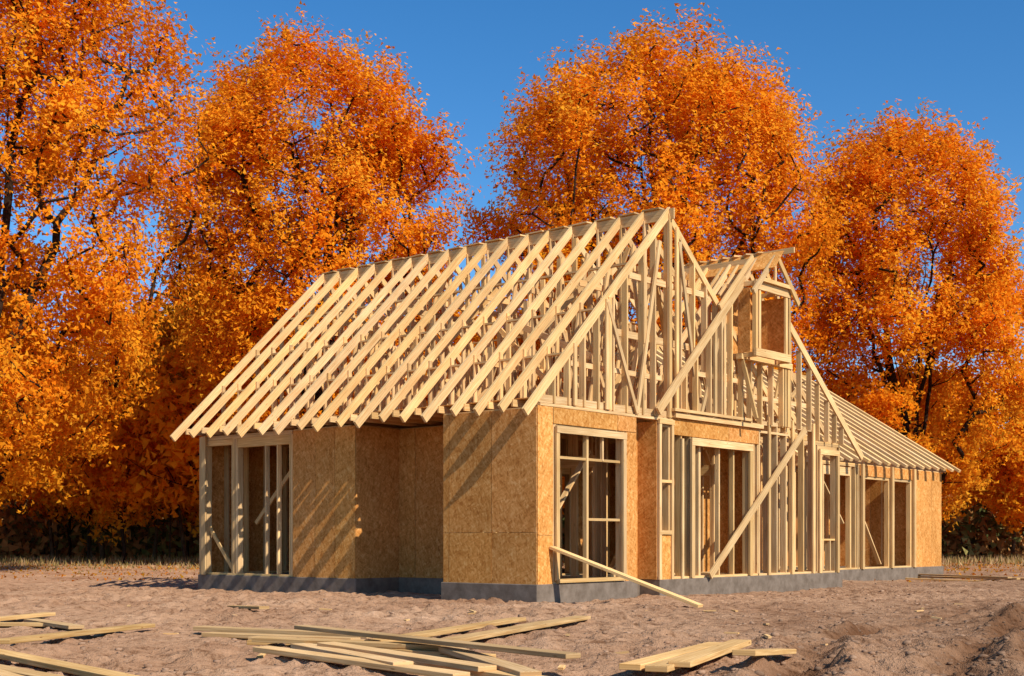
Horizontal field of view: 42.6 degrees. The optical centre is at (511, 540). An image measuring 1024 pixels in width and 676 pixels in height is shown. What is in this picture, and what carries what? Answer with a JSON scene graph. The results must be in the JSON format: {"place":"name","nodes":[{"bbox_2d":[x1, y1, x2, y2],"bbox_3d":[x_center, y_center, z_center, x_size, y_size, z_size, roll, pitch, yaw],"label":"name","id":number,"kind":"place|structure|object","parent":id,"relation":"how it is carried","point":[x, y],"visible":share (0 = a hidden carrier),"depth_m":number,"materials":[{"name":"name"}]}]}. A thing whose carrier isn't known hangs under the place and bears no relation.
{"place":"outdoors","nodes":[
{"label":"outdoors","id":0,"kind":"place"},
{"bbox_2d":[0,499,1023,675],"bbox_3d":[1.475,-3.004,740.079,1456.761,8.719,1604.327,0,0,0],"label":"ground","id":1,"kind":"structure","parent":0,"point":[80,595],"depth_m":18.17,"materials":[{"name":"brown soil"}]},
{"bbox_2d":[0,487,25,505],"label":"maple tree","id":2,"kind":"object","parent":1,"relation":"on","point":[23,499],"visible":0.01,"depth_m":71.15,"materials":[{"name":"orange plant"}]},
{"bbox_2d":[0,308,76,525],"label":"maple tree","id":3,"kind":"object","parent":1,"relation":"on","point":[11,492],"visible":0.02,"depth_m":59.53,"materials":[{"name":"orange plant"}]},
{"bbox_2d":[16,340,131,558],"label":"maple tree","id":4,"kind":"object","parent":1,"relation":"on","point":[43,509],"visible":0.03,"depth_m":79.33,"materials":[{"name":"orange plant"}]},
{"bbox_2d":[11,358,142,559],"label":"maple tree","id":5,"kind":"object","parent":1,"relation":"on","point":[47,501],"visible":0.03,"depth_m":72.15,"materials":[{"name":"orange plant"}]},
{"bbox_2d":[0,612,154,675],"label":"lumber pile","id":6,"kind":"object","parent":1,"relation":"on","point":[51,664],"visible":1,"depth_m":13.39,"materials":[{"name":"beige wood"}]},
{"bbox_2d":[48,359,194,562],"bbox_3d":[-19.491,-4.065,66.408,8.232,10.917,8.448,0,0,39],"label":"maple tree","id":7,"kind":"object","parent":1,"relation":"on","point":[100,501],"visible":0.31,"depth_m":64.67,"materials":[{"name":"orange plant"}]},
{"bbox_2d":[0,0,243,513],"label":"maple tree","id":8,"kind":"object","parent":1,"relation":"on","point":[44,395],"visible":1,"depth_m":43.76,"materials":[{"name":"orange plant"}]},
{"bbox_2d":[124,487,198,557],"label":"maple tree","id":9,"kind":"object","parent":1,"relation":"on","point":[186,511],"visible":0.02,"depth_m":77.82,"materials":[{"name":"orange plant"}]},
{"bbox_2d":[78,271,300,517],"bbox_3d":[-15.057,-5.877,64.370,11.808,14.885,11.632,0,0,-43],"label":"maple tree","id":10,"kind":"object","parent":1,"relation":"on","point":[148,419],"visible":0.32,"depth_m":61.59,"materials":[{"name":"orange plant"}]},
{"bbox_2d":[108,268,294,536],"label":"maple tree","id":11,"kind":"object","parent":1,"relation":"on","point":[194,532],"visible":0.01,"depth_m":70.86,"materials":[{"name":"orange plant"}]},
{"bbox_2d":[227,605,268,608],"bbox_3d":[-4.178,1.050,20.749,0.160,0.116,1.906,0,0,-27],"label":"wood plank","id":12,"kind":"object","parent":1,"relation":"on","point":[250,607],"visible":0.82,"depth_m":20.39,"materials":[{"name":"beige wood"}]},
{"bbox_2d":[144,0,490,424],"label":"maple tree","id":13,"kind":"object","parent":1,"relation":"on","point":[393,146],"visible":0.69,"depth_m":55.18,"materials":[{"name":"orange plant"}]},
{"bbox_2d":[193,616,590,675],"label":"lumber pile","id":14,"kind":"object","parent":1,"relation":"on","point":[423,653],"visible":1,"depth_m":12.20,"materials":[{"name":"beige wood"}]},
{"bbox_2d":[370,293,479,405],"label":"maple tree","id":15,"kind":"object","parent":1,"relation":"on","point":[426,398],"depth_m":77.69,"materials":[{"name":"orange plant"}]},
{"bbox_2d":[436,294,564,514],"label":"maple tree","id":16,"kind":"object","parent":1,"relation":"on","point":[563,478],"depth_m":73.94,"materials":[{"name":"orange plant"}]},
{"bbox_2d":[0,560,1022,581],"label":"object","id":17,"kind":"object","parent":1,"relation":"on","point":[186,572],"visible":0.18,"depth_m":49.84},
{"bbox_2d":[0,358,1023,560],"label":"background woods","id":18,"kind":"object","parent":1,"relation":"on","point":[19,535],"visible":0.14,"depth_m":79.49,"materials":[{"name":"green plant"}]},
{"bbox_2d":[0,553,1023,573],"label":"dry grass","id":19,"kind":"structure","parent":1,"relation":"on","point":[1001,560],"depth_m":65.56,"materials":[{"name":"beige plant"}]},
{"bbox_2d":[2,583,1023,675],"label":"dirt clods","id":20,"kind":"object","parent":1,"relation":"on","point":[833,672],"visible":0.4,"depth_m":14.35,"materials":[{"name":"brown soil"}]},
{"bbox_2d":[127,603,962,669],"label":"wood offcuts","id":21,"kind":"object","parent":1,"relation":"on","point":[560,667],"visible":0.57,"depth_m":15.95,"materials":[{"name":"beige wood"}]},
{"bbox_2d":[198,566,943,602],"bbox_3d":[3.953,1.065,35.700,10.530,0.570,23.440,0,0,40],"label":"foundation","id":22,"kind":"object","parent":1,"relation":"on","point":[570,592],"visible":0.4,"depth_m":27.74,"materials":[{"name":"concrete"}]},
{"bbox_2d":[199,213,940,583],"bbox_3d":[4.126,-2.905,35.517,10.977,7.454,23.300,0,0,40],"label":"wall framing","id":23,"kind":"object","parent":22,"relation":"on","point":[783,527],"depth_m":28.79,"materials":[{"name":"brown wood"}]},
{"bbox_2d":[205,397,762,429],"bbox_3d":[3.888,-2.473,35.754,10.000,0.235,23.040,0,0,40],"label":"attic subfloor","id":24,"kind":"object","parent":23,"relation":"on","point":[498,401],"depth_m":25.56,"materials":[{"name":"beige wood"}]},
{"bbox_2d":[170,207,960,472],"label":"roof trusses","id":25,"kind":"object","parent":23,"relation":"on","point":[860,427],"visible":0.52,"depth_m":28.50,"materials":[{"name":"brown wood"}]},
{"bbox_2d":[212,251,940,584],"bbox_3d":[4.194,-2.772,35.458,11.189,7.238,23.337,0,0,40],"label":"osb sheathing","id":26,"kind":"object","parent":23,"relation":"attached to","point":[430,501],"visible":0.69,"depth_m":27.48,"materials":[{"name":"beige wood"}]},
{"bbox_2d":[549,546,702,607],"bbox_3d":[1.921,0.602,22.717,3.094,1.007,0.163,0,0,39],"label":"leaning plank","id":27,"kind":"object","parent":1,"relation":"on","point":[630,578],"visible":1,"depth_m":22.60,"materials":[{"name":"brown wood"}]},
{"bbox_2d":[447,2,879,416],"bbox_3d":[6.246,-10.779,58.169,17.974,24.762,17.828,0,0,5],"label":"maple tree","id":28,"kind":"object","parent":1,"relation":"on","point":[711,98],"visible":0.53,"depth_m":54.20,"materials":[{"name":"orange plant"}]},
{"bbox_2d":[619,639,795,671],"bbox_3d":[1.843,0.961,11.415,1.039,0.175,2.270,0,0,27],"label":"lumber pile","id":29,"kind":"object","parent":1,"relation":"on","point":[690,656],"visible":1,"depth_m":11.00,"materials":[{"name":"beige wood"}]},
{"bbox_2d":[781,97,1023,533],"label":"maple tree","id":30,"kind":"object","parent":1,"relation":"on","point":[938,325],"visible":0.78,"depth_m":59.08,"materials":[{"name":"orange plant"}]},
{"bbox_2d":[878,353,1012,537],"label":"maple tree","id":31,"kind":"object","parent":1,"relation":"on","point":[976,493],"visible":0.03,"depth_m":76.88,"materials":[{"name":"orange plant"}]},
{"bbox_2d":[905,574,1023,581],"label":"lumber pile","id":32,"kind":"object","parent":1,"relation":"on","point":[925,576],"visible":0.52,"depth_m":39.55,"materials":[{"name":"beige wood"}]},
{"bbox_2d":[964,409,1023,541],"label":"maple tree","id":33,"kind":"object","parent":1,"relation":"on","point":[1006,502],"visible":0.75,"depth_m":75.26,"materials":[{"name":"orange plant"}]},
{"bbox_2d":[993,374,1023,481],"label":"maple tree","id":34,"kind":"object","parent":1,"relation":"on","point":[1010,420],"visible":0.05,"depth_m":82.38,"materials":[{"name":"orange plant"}]},
{"bbox_2d":[0,0,1023,448],"label":"sky","id":35,"kind":"structure","parent":0,"point":[966,56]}
]}

